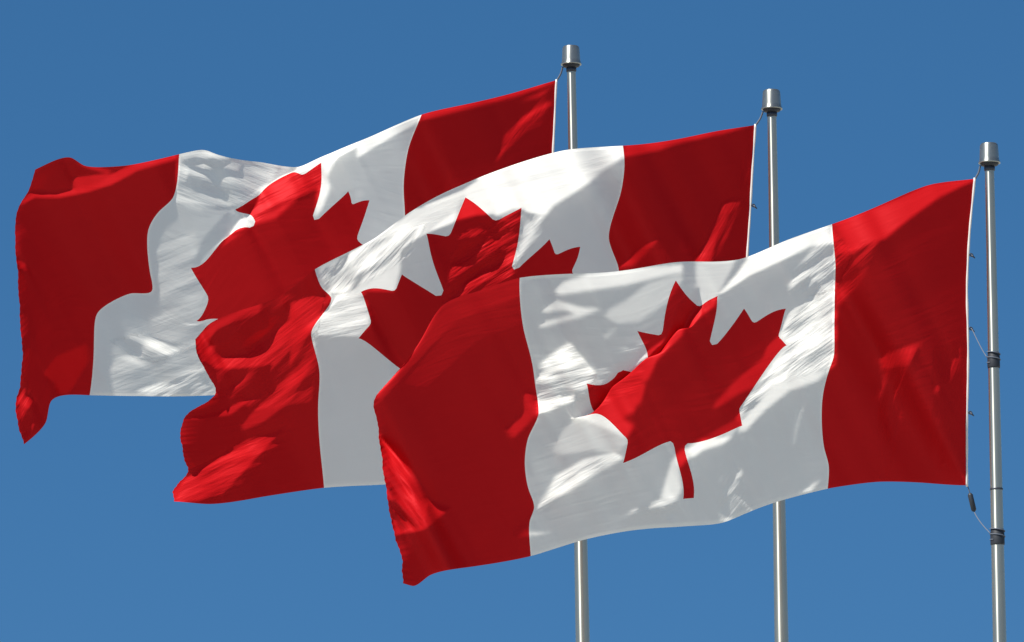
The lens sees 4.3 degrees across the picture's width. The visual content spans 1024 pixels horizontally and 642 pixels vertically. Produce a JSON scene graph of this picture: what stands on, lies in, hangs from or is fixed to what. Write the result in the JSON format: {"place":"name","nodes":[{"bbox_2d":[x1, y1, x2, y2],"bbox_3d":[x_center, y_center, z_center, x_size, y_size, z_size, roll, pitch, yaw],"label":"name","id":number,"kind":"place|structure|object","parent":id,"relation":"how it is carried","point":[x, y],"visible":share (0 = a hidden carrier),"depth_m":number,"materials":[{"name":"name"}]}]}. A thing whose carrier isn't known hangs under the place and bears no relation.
{"place":"outdoors","nodes":[
{"label":"outdoors","id":0,"kind":"place"},
{"bbox_2d":[0,0,1023,641],"label":"sky","id":1,"kind":"structure","parent":0,"point":[882,101],"materials":[{"name":"blue"}]},
{"label":"ground","id":2,"kind":"structure","parent":0,"visible":0},
{"bbox_2d":[557,45,589,641],"bbox_3d":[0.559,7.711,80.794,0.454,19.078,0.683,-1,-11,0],"label":"flagpole","id":3,"kind":"object","parent":2,"relation":"on","point":[571,62],"visible":0.44,"depth_m":81.88,"materials":[{"name":"metal"}]},
{"bbox_2d":[15,79,556,443],"bbox_3d":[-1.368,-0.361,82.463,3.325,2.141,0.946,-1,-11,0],"label":"flag","id":4,"kind":"object","parent":3,"relation":"attached to","point":[135,279],"visible":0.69,"depth_m":82.46,"materials":[{"name":"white fabric"}]},
{"bbox_2d":[756,89,788,641],"bbox_3d":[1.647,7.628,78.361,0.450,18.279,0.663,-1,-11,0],"label":"flagpole","id":5,"kind":"object","parent":2,"relation":"on","point":[771,104],"visible":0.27,"depth_m":79.49,"materials":[{"name":"metal"}]},
{"bbox_2d":[173,124,756,503],"bbox_3d":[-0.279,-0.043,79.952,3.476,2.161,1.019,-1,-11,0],"label":"flag","id":6,"kind":"object","parent":5,"relation":"attached to","point":[302,372],"visible":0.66,"depth_m":79.95,"materials":[{"name":"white fabric"}]},
{"bbox_2d":[968,142,1006,641],"bbox_3d":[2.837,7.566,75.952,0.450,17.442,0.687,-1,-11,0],"label":"flagpole","id":7,"kind":"object","parent":2,"relation":"on","point":[989,161],"visible":1,"depth_m":77.19,"materials":[{"name":"metal"}]},
{"bbox_2d":[373,178,975,585],"bbox_3d":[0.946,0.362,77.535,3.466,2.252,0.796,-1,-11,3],"label":"flag","id":8,"kind":"object","parent":7,"relation":"attached to","point":[522,417],"visible":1,"depth_m":77.49,"materials":[{"name":"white fabric"}]}
]}

